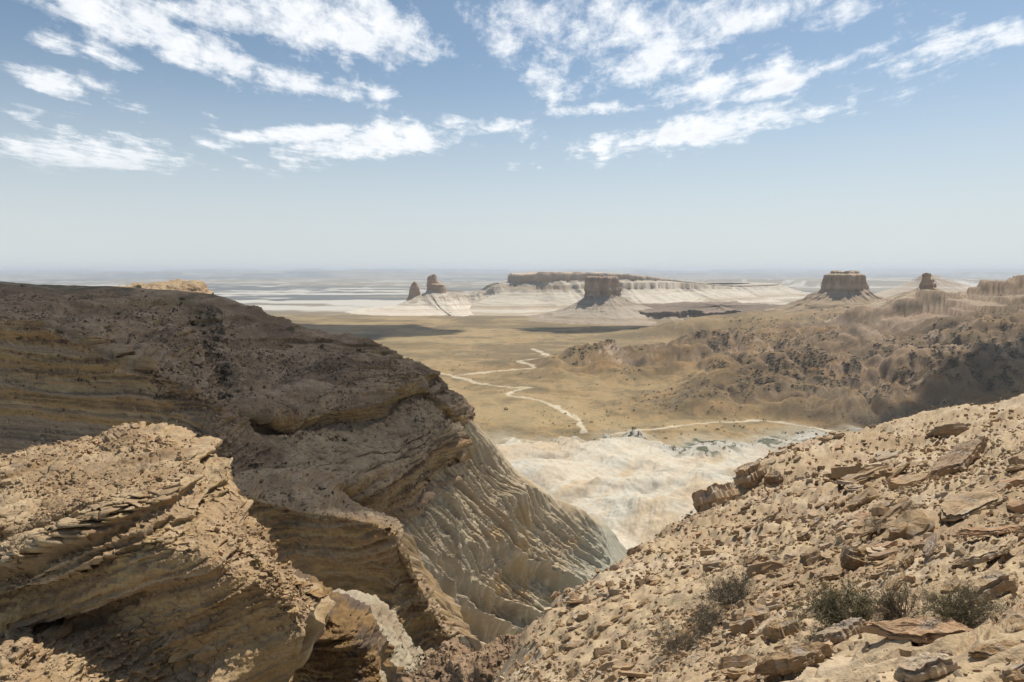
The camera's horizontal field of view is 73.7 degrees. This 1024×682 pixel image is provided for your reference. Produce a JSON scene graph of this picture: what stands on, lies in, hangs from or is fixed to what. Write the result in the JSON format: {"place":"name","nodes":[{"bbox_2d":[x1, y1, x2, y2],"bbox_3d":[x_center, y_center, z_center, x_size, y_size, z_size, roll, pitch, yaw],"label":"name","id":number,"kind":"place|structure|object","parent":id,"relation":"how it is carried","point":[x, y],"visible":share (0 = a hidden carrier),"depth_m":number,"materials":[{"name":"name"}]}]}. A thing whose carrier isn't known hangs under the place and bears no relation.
{"place":"outdoors","nodes":[
{"label":"outdoors","id":0,"kind":"place"},
{"bbox_2d":[116,278,213,293],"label":"promontory","id":1,"kind":"structure","parent":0,"point":[178,284],"depth_m":607.30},
{"bbox_2d":[0,421,335,681],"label":"sunlit outcrop","id":2,"kind":"object","parent":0,"point":[110,546],"visible":0.98,"depth_m":27.76,"materials":[{"name":"stone"}]},
{"bbox_2d":[0,421,332,681],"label":"outcrop scree","id":3,"kind":"structure","parent":2,"relation":"on","point":[158,440],"depth_m":28.87,"materials":[{"name":"stone"}]},
{"bbox_2d":[0,281,474,520],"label":"cliff","id":4,"kind":"structure","parent":0,"point":[371,460],"depth_m":207.50,"materials":[{"name":"stone"}]},
{"bbox_2d":[3,284,465,508],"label":"cliff scrub","id":5,"kind":"object","parent":4,"relation":"on","point":[224,371],"visible":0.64,"depth_m":221.66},
{"bbox_2d":[0,290,474,518],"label":"cliff scree","id":6,"kind":"structure","parent":4,"relation":"on","point":[204,408],"depth_m":216.23,"materials":[{"name":"stone"}]},
{"bbox_2d":[291,568,404,681],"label":"dark ochre spur","id":7,"kind":"structure","parent":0,"point":[351,644],"depth_m":43.85,"materials":[{"name":"stone"}]},
{"bbox_2d":[231,467,483,657],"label":"golden cliff tier","id":8,"kind":"object","parent":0,"point":[350,568],"visible":0.45,"depth_m":143.29,"materials":[{"name":"stone"}]},
{"bbox_2d":[233,468,468,654],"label":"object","id":9,"kind":"structure","parent":8,"relation":"on","point":[292,498],"depth_m":143.53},
{"bbox_2d":[333,588,428,681],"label":"pale spur","id":10,"kind":"structure","parent":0,"point":[387,619],"depth_m":78.74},
{"bbox_2d":[388,644,426,675],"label":"spur scrub","id":11,"kind":"object","parent":10,"relation":"on","point":[422,654],"visible":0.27,"depth_m":75.56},
{"bbox_2d":[344,282,505,315],"bbox_3d":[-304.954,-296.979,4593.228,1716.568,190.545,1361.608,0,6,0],"label":"badland ridge","id":12,"kind":"structure","parent":0,"point":[448,302],"depth_m":4341.07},
{"bbox_2d":[406,281,420,300],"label":"rock fang","id":13,"kind":"object","parent":12,"relation":"on","point":[414,290],"visible":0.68,"depth_m":4449.59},
{"bbox_2d":[426,274,446,292],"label":"rock fang","id":14,"kind":"object","parent":12,"relation":"on","point":[434,284],"visible":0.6,"depth_m":4474.20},
{"bbox_2d":[401,633,520,681],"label":"brown rubble knoll","id":15,"kind":"structure","parent":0,"point":[452,675],"depth_m":29.36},
{"bbox_2d":[397,634,519,681],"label":"knoll scree","id":16,"kind":"structure","parent":15,"relation":"on","point":[439,670],"depth_m":29.93,"materials":[{"name":"stone"}]},
{"bbox_2d":[0,269,1023,549],"bbox_3d":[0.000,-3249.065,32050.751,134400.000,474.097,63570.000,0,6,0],"label":"valley ground","id":17,"kind":"structure","parent":0,"point":[634,489],"depth_m":1518.83,"materials":[{"name":"sand"}]},
{"bbox_2d":[527,276,655,325],"bbox_3d":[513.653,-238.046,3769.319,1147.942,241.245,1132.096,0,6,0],"label":"square butte","id":18,"kind":"object","parent":17,"relation":"on","point":[603,301],"visible":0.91,"depth_m":3610.06,"materials":[{"name":"stone"}]},
{"bbox_2d":[550,390,826,454],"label":"wadi scrub","id":19,"kind":"object","parent":17,"relation":"on","point":[702,442],"visible":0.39,"depth_m":1073.60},
{"bbox_2d":[638,301,784,325],"bbox_3d":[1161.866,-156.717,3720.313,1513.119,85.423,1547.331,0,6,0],"label":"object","id":20,"kind":"structure","parent":17,"relation":"on","point":[668,312],"depth_m":3548.91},
{"bbox_2d":[451,280,1023,431],"bbox_3d":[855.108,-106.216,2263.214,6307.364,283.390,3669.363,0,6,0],"label":"valley scrub","id":21,"kind":"object","parent":17,"relation":"on","point":[848,364],"visible":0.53,"depth_m":1398.27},
{"bbox_2d":[765,270,883,312],"bbox_3d":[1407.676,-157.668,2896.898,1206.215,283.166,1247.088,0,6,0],"label":"capped butte","id":22,"kind":"object","parent":17,"relation":"on","point":[845,289],"visible":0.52,"depth_m":2784.68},
{"bbox_2d":[824,273,967,321],"bbox_3d":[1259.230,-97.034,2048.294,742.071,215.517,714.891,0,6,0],"label":"rock tower","id":23,"kind":"structure","parent":17,"relation":"on","point":[927,282],"depth_m":2029.29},
{"bbox_2d":[0,0,1023,270],"label":"sky","id":24,"kind":"structure","parent":0,"point":[136,135],"materials":[{"name":"blue"}]},
{"bbox_2d":[399,419,627,651],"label":"gullied canyon wall","id":25,"kind":"structure","parent":0,"point":[504,546],"depth_m":263.19,"materials":[{"name":"stone"}]},
{"bbox_2d":[469,272,809,315],"bbox_3d":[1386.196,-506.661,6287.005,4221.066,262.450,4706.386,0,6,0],"label":"table mountain","id":26,"kind":"structure","parent":0,"point":[528,293],"depth_m":4649.30,"materials":[{"name":"stone"}]},
{"bbox_2d":[496,394,1023,681],"bbox_3d":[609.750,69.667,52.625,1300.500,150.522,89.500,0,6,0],"label":"rubble slope","id":27,"kind":"structure","parent":0,"point":[872,662],"depth_m":15.86,"materials":[{"name":"stone"}]},
{"bbox_2d":[565,640,580,651],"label":"rock slab","id":28,"kind":"object","parent":27,"relation":"on","point":[569,645],"visible":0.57,"depth_m":16.17,"materials":[{"name":"stone"}]},
{"bbox_2d":[593,646,610,658],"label":"rock slab","id":29,"kind":"object","parent":27,"relation":"on","point":[602,651],"visible":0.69,"depth_m":13.74,"materials":[{"name":"stone"}]},
{"bbox_2d":[603,669,620,681],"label":"rock slab","id":30,"kind":"object","parent":27,"relation":"on","point":[613,676],"visible":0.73,"depth_m":10.36,"materials":[{"name":"stone"}]},
{"bbox_2d":[599,656,629,672],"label":"rock slab","id":31,"kind":"object","parent":27,"relation":"on","point":[604,666],"visible":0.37,"depth_m":11.33,"materials":[{"name":"stone"}]},
{"bbox_2d":[610,604,631,621],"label":"rock slab","id":32,"kind":"object","parent":27,"relation":"on","point":[619,613],"visible":0.95,"depth_m":16.68,"materials":[{"name":"stone"}]},
{"bbox_2d":[612,662,634,671],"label":"rock slab","id":33,"kind":"object","parent":27,"relation":"on","point":[623,666],"visible":0.72,"depth_m":10.96,"materials":[{"name":"stone"}]},
{"bbox_2d":[618,670,651,677],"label":"rock slab","id":34,"kind":"object","parent":27,"relation":"on","point":[631,673],"visible":0.94,"depth_m":10.09,"materials":[{"name":"stone"}]},
{"bbox_2d":[646,610,709,663],"bbox_3d":[2.650,4.745,10.692,1.115,1.005,1.019,0,6,0],"label":"desert shrub","id":35,"kind":"object","parent":27,"relation":"on","point":[689,642],"visible":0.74,"depth_m":10.72,"materials":[{"name":"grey plant"}]},
{"bbox_2d":[666,628,694,649],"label":"rock slab","id":36,"kind":"object","parent":27,"relation":"on","point":[686,631],"visible":0.23,"depth_m":11.16,"materials":[{"name":"stone"}]},
{"bbox_2d":[682,650,705,665],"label":"rock slab","id":37,"kind":"object","parent":27,"relation":"on","point":[698,656],"visible":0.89,"depth_m":9.63,"materials":[{"name":"stone"}]},
{"bbox_2d":[685,590,732,632],"bbox_3d":[3.273,4.563,11.331,0.991,0.760,1.013,5,7,38],"label":"desert shrub","id":38,"kind":"object","parent":27,"relation":"on","point":[705,613],"visible":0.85,"depth_m":11.29,"materials":[{"name":"green plant"}]},
{"bbox_2d":[702,559,723,572],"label":"rock slab","id":39,"kind":"object","parent":27,"relation":"on","point":[716,563],"visible":0.66,"depth_m":18.47,"materials":[{"name":"stone"}]},
{"bbox_2d":[692,482,740,511],"bbox_3d":[10.664,8.296,35.921,2.543,1.389,2.208,-12,-26,-14],"label":"boulder","id":40,"kind":"object","parent":27,"relation":"on","point":[705,499],"visible":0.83,"depth_m":35.25,"materials":[{"name":"stone"}]},
{"bbox_2d":[693,562,764,608],"bbox_3d":[4.040,4.619,12.665,1.235,1.019,1.133,0,6,0],"label":"desert shrub","id":41,"kind":"object","parent":27,"relation":"on","point":[734,591],"visible":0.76,"depth_m":12.64,"materials":[{"name":"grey plant"}]},
{"bbox_2d":[718,668,746,675],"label":"rock slab","id":42,"kind":"object","parent":27,"relation":"on","point":[723,672],"visible":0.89,"depth_m":6.55,"materials":[{"name":"stone"}]},
{"bbox_2d":[727,667,740,679],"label":"rock slab","id":43,"kind":"object","parent":27,"relation":"on","point":[732,676],"visible":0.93,"depth_m":6.53,"materials":[{"name":"stone"}]},
{"bbox_2d":[718,654,756,669],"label":"rock slab","id":44,"kind":"object","parent":27,"relation":"on","point":[739,661],"visible":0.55,"depth_m":7.28,"materials":[{"name":"stone"}]},
{"bbox_2d":[729,615,756,636],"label":"rock slab","id":45,"kind":"object","parent":27,"relation":"on","point":[746,624],"visible":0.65,"depth_m":9.87,"materials":[{"name":"stone"}]},
{"bbox_2d":[733,458,767,487],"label":"boulder","id":46,"kind":"object","parent":27,"relation":"on","point":[749,474],"visible":0.99,"depth_m":40.12,"materials":[{"name":"stone"}]},
{"bbox_2d":[745,554,762,566],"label":"rock slab","id":47,"kind":"object","parent":27,"relation":"on","point":[751,559],"visible":0.77,"depth_m":16.52,"materials":[{"name":"stone"}]},
{"bbox_2d":[492,396,1023,681],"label":"scree","id":48,"kind":"structure","parent":27,"relation":"on","point":[1016,518],"depth_m":15.23,"materials":[{"name":"stone"}]},
{"bbox_2d":[743,603,772,621],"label":"rock slab","id":49,"kind":"object","parent":27,"relation":"on","point":[758,612],"visible":0.42,"depth_m":10.21,"materials":[{"name":"stone"}]},
{"bbox_2d":[746,616,777,639],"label":"rock slab","id":50,"kind":"object","parent":27,"relation":"on","point":[770,619],"visible":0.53,"depth_m":9.50,"materials":[{"name":"stone"}]},
{"bbox_2d":[746,560,791,577],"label":"rock slab","id":51,"kind":"object","parent":27,"relation":"on","point":[758,568],"visible":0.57,"depth_m":13.78,"materials":[{"name":"stone"}]},
{"bbox_2d":[764,471,782,484],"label":"rock slab","id":52,"kind":"object","parent":27,"relation":"on","point":[774,477],"visible":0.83,"depth_m":39.34,"materials":[{"name":"stone"}]},
{"bbox_2d":[763,674,783,681],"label":"boulder","id":53,"kind":"object","parent":27,"relation":"on","point":[774,678],"visible":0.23,"depth_m":5.79,"materials":[{"name":"stone"}]},
{"bbox_2d":[765,600,783,610],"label":"rock slab","id":54,"kind":"object","parent":27,"relation":"on","point":[773,605],"visible":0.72,"depth_m":10.62,"materials":[{"name":"stone"}]},
{"bbox_2d":[762,616,799,642],"bbox_3d":[3.337,3.549,8.397,0.466,0.224,0.386,-20,-12,-6],"label":"boulder","id":55,"kind":"object","parent":27,"relation":"on","point":[775,632],"visible":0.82,"depth_m":8.31,"materials":[{"name":"stone"}]},
{"bbox_2d":[776,578,797,588],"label":"rock slab","id":56,"kind":"object","parent":27,"relation":"on","point":[787,582],"visible":0.99,"depth_m":12.02,"materials":[{"name":"stone"}]},
{"bbox_2d":[754,641,834,675],"bbox_3d":[2.341,2.653,5.718,0.682,0.155,0.299,-23,-10,12],"label":"rock slab","id":57,"kind":"object","parent":27,"relation":"on","point":[798,657],"visible":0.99,"depth_m":5.63,"materials":[{"name":"stone"}]},
{"bbox_2d":[796,531,810,541],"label":"rock slab","id":58,"kind":"object","parent":27,"relation":"on","point":[803,536],"visible":0.98,"depth_m":16.51,"materials":[{"name":"stone"}]},
{"bbox_2d":[799,550,820,565],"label":"rock slab","id":59,"kind":"object","parent":27,"relation":"on","point":[811,557],"visible":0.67,"depth_m":13.08,"materials":[{"name":"stone"}]},
{"bbox_2d":[809,514,826,527],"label":"rock slab","id":60,"kind":"object","parent":27,"relation":"on","point":[814,521],"visible":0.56,"depth_m":17.41,"materials":[{"name":"stone"}]},
{"bbox_2d":[818,570,845,581],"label":"rock slab","id":61,"kind":"object","parent":27,"relation":"on","point":[835,575],"visible":0.94,"depth_m":11.09,"materials":[{"name":"stone"}]},
{"bbox_2d":[783,573,884,640],"bbox_3d":[3.460,2.881,7.300,1.103,0.726,1.024,0,6,0],"label":"desert shrub","id":62,"kind":"object","parent":27,"relation":"on","point":[832,610],"visible":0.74,"depth_m":7.23,"materials":[{"name":"green plant"}]},
{"bbox_2d":[831,518,846,529],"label":"rock slab","id":63,"kind":"object","parent":27,"relation":"on","point":[839,522],"visible":0.84,"depth_m":16.19,"materials":[{"name":"stone"}]},
{"bbox_2d":[813,616,866,644],"bbox_3d":[3.261,2.892,6.763,0.588,0.176,0.346,-15,-18,-18],"label":"boulder","id":64,"kind":"object","parent":27,"relation":"on","point":[840,632],"visible":0.81,"depth_m":6.69,"materials":[{"name":"stone"}]},
{"bbox_2d":[840,546,864,570],"bbox_3d":[5.686,3.618,11.423,0.322,0.452,0.530,15,40,15],"label":"boulder","id":65,"kind":"object","parent":27,"relation":"on","point":[852,558],"visible":0.98,"depth_m":11.27,"materials":[{"name":"stone"}]},
{"bbox_2d":[831,466,874,478],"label":"rock slab","id":66,"kind":"object","parent":27,"relation":"on","point":[838,472],"visible":0.65,"depth_m":29.36,"materials":[{"name":"stone"}]},
{"bbox_2d":[844,484,863,492],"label":"rock slab","id":67,"kind":"object","parent":27,"relation":"on","point":[851,488],"visible":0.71,"depth_m":25.44,"materials":[{"name":"stone"}]},
{"bbox_2d":[840,473,870,484],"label":"rock slab","id":68,"kind":"object","parent":27,"relation":"on","point":[863,482],"visible":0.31,"depth_m":27.48,"materials":[{"name":"stone"}]},
{"bbox_2d":[849,485,879,503],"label":"rock slab","id":69,"kind":"object","parent":27,"relation":"on","point":[870,490],"visible":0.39,"depth_m":22.89,"materials":[{"name":"stone"}]},
{"bbox_2d":[853,495,879,506],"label":"rock slab","id":70,"kind":"object","parent":27,"relation":"on","point":[865,500],"visible":0.7,"depth_m":19.61,"materials":[{"name":"stone"}]},
{"bbox_2d":[847,465,888,480],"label":"rock slab","id":71,"kind":"object","parent":27,"relation":"on","point":[864,475],"visible":0.45,"depth_m":27.55,"materials":[{"name":"stone"}]},
{"bbox_2d":[858,538,882,554],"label":"rock slab","id":72,"kind":"object","parent":27,"relation":"on","point":[863,546],"visible":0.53,"depth_m":12.07,"materials":[{"name":"stone"}]},
{"bbox_2d":[859,511,891,534],"bbox_3d":[6.840,3.411,12.834,0.502,0.479,0.762,-3,6,-24],"label":"desert shrub","id":73,"kind":"object","parent":27,"relation":"on","point":[876,523],"visible":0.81,"depth_m":12.84,"materials":[{"name":"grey plant"}]},
{"bbox_2d":[861,459,892,467],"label":"rock slab","id":74,"kind":"object","parent":27,"relation":"on","point":[878,464],"visible":0.38,"depth_m":36.68,"materials":[{"name":"stone"}]},
{"bbox_2d":[871,507,889,515],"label":"rock slab","id":75,"kind":"object","parent":27,"relation":"on","point":[880,511],"visible":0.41,"depth_m":14.04,"materials":[{"name":"stone"}]},
{"bbox_2d":[866,548,900,560],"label":"rock slab","id":76,"kind":"object","parent":27,"relation":"on","point":[879,555],"visible":0.98,"depth_m":11.08,"materials":[{"name":"stone"}]},
{"bbox_2d":[874,467,897,478],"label":"rock slab","id":77,"kind":"object","parent":27,"relation":"on","point":[879,475],"visible":0.62,"depth_m":26.90,"materials":[{"name":"stone"}]},
{"bbox_2d":[874,450,901,461],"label":"rock slab","id":78,"kind":"object","parent":27,"relation":"on","point":[885,455],"visible":0.86,"depth_m":38.85,"materials":[{"name":"stone"}]},
{"bbox_2d":[863,501,923,522],"bbox_3d":[7.858,3.556,14.098,1.179,0.298,0.490,-19,-16,10],"label":"rock slab","id":79,"kind":"object","parent":27,"relation":"on","point":[907,505],"visible":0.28,"depth_m":13.95,"materials":[{"name":"stone"}]},
{"bbox_2d":[881,574,906,590],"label":"rock slab","id":80,"kind":"object","parent":27,"relation":"on","point":[901,577],"visible":0.59,"depth_m":7.93,"materials":[{"name":"stone"}]},
{"bbox_2d":[882,521,907,539],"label":"rock slab","id":81,"kind":"object","parent":27,"relation":"on","point":[901,527],"visible":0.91,"depth_m":12.05,"materials":[{"name":"stone"}]},
{"bbox_2d":[879,499,912,517],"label":"rock slab","id":82,"kind":"object","parent":27,"relation":"on","point":[894,509],"visible":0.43,"depth_m":13.96,"materials":[{"name":"stone"}]},
{"bbox_2d":[889,527,908,537],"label":"rock slab","id":83,"kind":"object","parent":27,"relation":"on","point":[893,531],"visible":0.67,"depth_m":11.98,"materials":[{"name":"stone"}]},
{"bbox_2d":[886,459,912,480],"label":"rock slab","id":84,"kind":"object","parent":27,"relation":"on","point":[899,471],"visible":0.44,"depth_m":25.98,"materials":[{"name":"stone"}]},
{"bbox_2d":[861,560,940,623],"bbox_3d":[3.847,2.619,6.616,0.910,0.789,0.822,4,7,37],"label":"desert shrub","id":85,"kind":"object","parent":27,"relation":"on","point":[895,610],"visible":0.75,"depth_m":6.72,"materials":[{"name":"green plant"}]},
{"bbox_2d":[899,549,914,567],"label":"rock slab","id":86,"kind":"object","parent":27,"relation":"on","point":[907,559],"visible":1,"depth_m":9.04,"materials":[{"name":"stone"}]},
{"bbox_2d":[887,473,928,489],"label":"rock slab","id":87,"kind":"object","parent":27,"relation":"on","point":[903,481],"visible":0.77,"depth_m":23.98,"materials":[{"name":"stone"}]},
{"bbox_2d":[888,510,934,539],"bbox_3d":[7.085,3.260,12.105,0.793,0.160,0.665,-34,17,-12],"label":"rock slab","id":88,"kind":"object","parent":27,"relation":"on","point":[919,524],"visible":0.82,"depth_m":12.00,"materials":[{"name":"stone"}]},
{"bbox_2d":[859,615,972,643],"bbox_3d":[3.202,2.259,5.336,0.386,0.139,1.221,-13,-13,-26],"label":"rock slab","id":89,"kind":"object","parent":27,"relation":"on","point":[912,630],"visible":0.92,"depth_m":5.34,"materials":[{"name":"stone"}]},
{"bbox_2d":[905,460,933,469],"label":"rock slab","id":90,"kind":"object","parent":27,"relation":"on","point":[915,464],"visible":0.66,"depth_m":26.93,"materials":[{"name":"stone"}]},
{"bbox_2d":[893,651,960,681],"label":"rock slab","id":91,"kind":"object","parent":27,"relation":"on","point":[924,666],"visible":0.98,"depth_m":4.19,"materials":[{"name":"stone"}]},
{"bbox_2d":[922,532,936,558],"bbox_3d":[5.561,2.696,9.064,0.828,0.113,0.113,-14,-17,-49],"label":"rock","id":92,"kind":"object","parent":27,"relation":"on","point":[929,546],"depth_m":8.94,"materials":[{"name":"stone"}]},
{"bbox_2d":[933,423,966,437],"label":"rock slab","id":93,"kind":"object","parent":27,"relation":"on","point":[955,429],"visible":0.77,"depth_m":40.79,"materials":[{"name":"stone"}]},
{"bbox_2d":[940,574,959,592],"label":"rock slab","id":94,"kind":"object","parent":27,"relation":"on","point":[949,581],"visible":0.69,"depth_m":7.04,"materials":[{"name":"stone"}]},
{"bbox_2d":[930,436,988,476],"bbox_3d":[15.378,4.027,23.524,3.264,0.440,1.030,-22,9,-27],"label":"rock slab","id":95,"kind":"object","parent":27,"relation":"on","point":[956,458],"visible":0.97,"depth_m":23.33,"materials":[{"name":"stone"}]},
{"bbox_2d":[911,580,1016,628],"bbox_3d":[3.596,2.154,5.394,0.827,0.602,0.726,2,6,23],"label":"desert shrub","id":96,"kind":"object","parent":27,"relation":"on","point":[959,609],"visible":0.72,"depth_m":5.36,"materials":[{"name":"green plant"}]},
{"bbox_2d":[939,488,1003,520],"bbox_3d":[8.252,2.914,12.334,1.663,0.192,0.749,-15,6,-17],"label":"rock slab","id":97,"kind":"object","parent":27,"relation":"on","point":[959,505],"visible":0.98,"depth_m":12.18,"materials":[{"name":"stone"}]},
{"bbox_2d":[955,525,1020,535],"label":"rock slab","id":98,"kind":"object","parent":27,"relation":"on","point":[982,530],"visible":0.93,"depth_m":8.67,"materials":[{"name":"stone"}]},
{"bbox_2d":[961,539,1017,566],"bbox_3d":[5.194,2.315,7.453,0.696,0.100,0.396,-16,-21,-14],"label":"rock slab","id":99,"kind":"object","parent":27,"relation":"on","point":[985,554],"visible":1,"depth_m":7.35,"materials":[{"name":"stone"}]},
{"bbox_2d":[962,569,1018,604],"bbox_3d":[4.300,2.209,6.156,0.588,0.216,0.396,-22,-14,-10],"label":"rock slab","id":100,"kind":"object","parent":27,"relation":"on","point":[1002,581],"visible":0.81,"depth_m":6.05,"materials":[{"name":"stone"}]},
{"bbox_2d":[968,639,1019,657],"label":"rock slab","id":101,"kind":"object","parent":27,"relation":"on","point":[988,650],"visible":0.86,"depth_m":4.28,"materials":[{"name":"stone"}]},
{"bbox_2d":[998,476,1023,486],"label":"rock slab","id":102,"kind":"object","parent":27,"relation":"on","point":[1016,482],"visible":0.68,"depth_m":13.66,"materials":[{"name":"stone"}]},
{"bbox_2d":[999,662,1023,677],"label":"rock slab","id":103,"kind":"object","parent":27,"relation":"on","point":[1017,666],"visible":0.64,"depth_m":3.71,"materials":[{"name":"stone"}]},
{"bbox_2d":[1002,668,1023,681],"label":"rock slab","id":104,"kind":"object","parent":27,"relation":"on","point":[1013,675],"visible":0.98,"depth_m":3.65,"materials":[{"name":"stone"}]},
{"bbox_2d":[1005,464,1023,471],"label":"rock slab","id":105,"kind":"object","parent":27,"relation":"on","point":[1011,468],"visible":0.98,"depth_m":14.55,"materials":[{"name":"stone"}]},
{"bbox_2d":[1006,499,1023,512],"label":"rock slab","id":106,"kind":"object","parent":27,"relation":"on","point":[1016,505],"visible":0.91,"depth_m":11.41,"materials":[{"name":"stone"}]},
{"bbox_2d":[1008,457,1023,464],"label":"rock slab","id":107,"kind":"object","parent":27,"relation":"on","point":[1014,461],"visible":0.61,"depth_m":15.17,"materials":[{"name":"stone"}]},
{"bbox_2d":[1009,609,1023,631],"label":"rock slab","id":108,"kind":"object","parent":27,"relation":"on","point":[1017,617],"visible":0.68,"depth_m":4.80,"materials":[{"name":"stone"}]},
{"bbox_2d":[874,275,972,297],"bbox_3d":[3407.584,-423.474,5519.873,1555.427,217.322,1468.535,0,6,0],"label":"striped cone hill","id":109,"kind":"structure","parent":0,"point":[945,284],"depth_m":5336.20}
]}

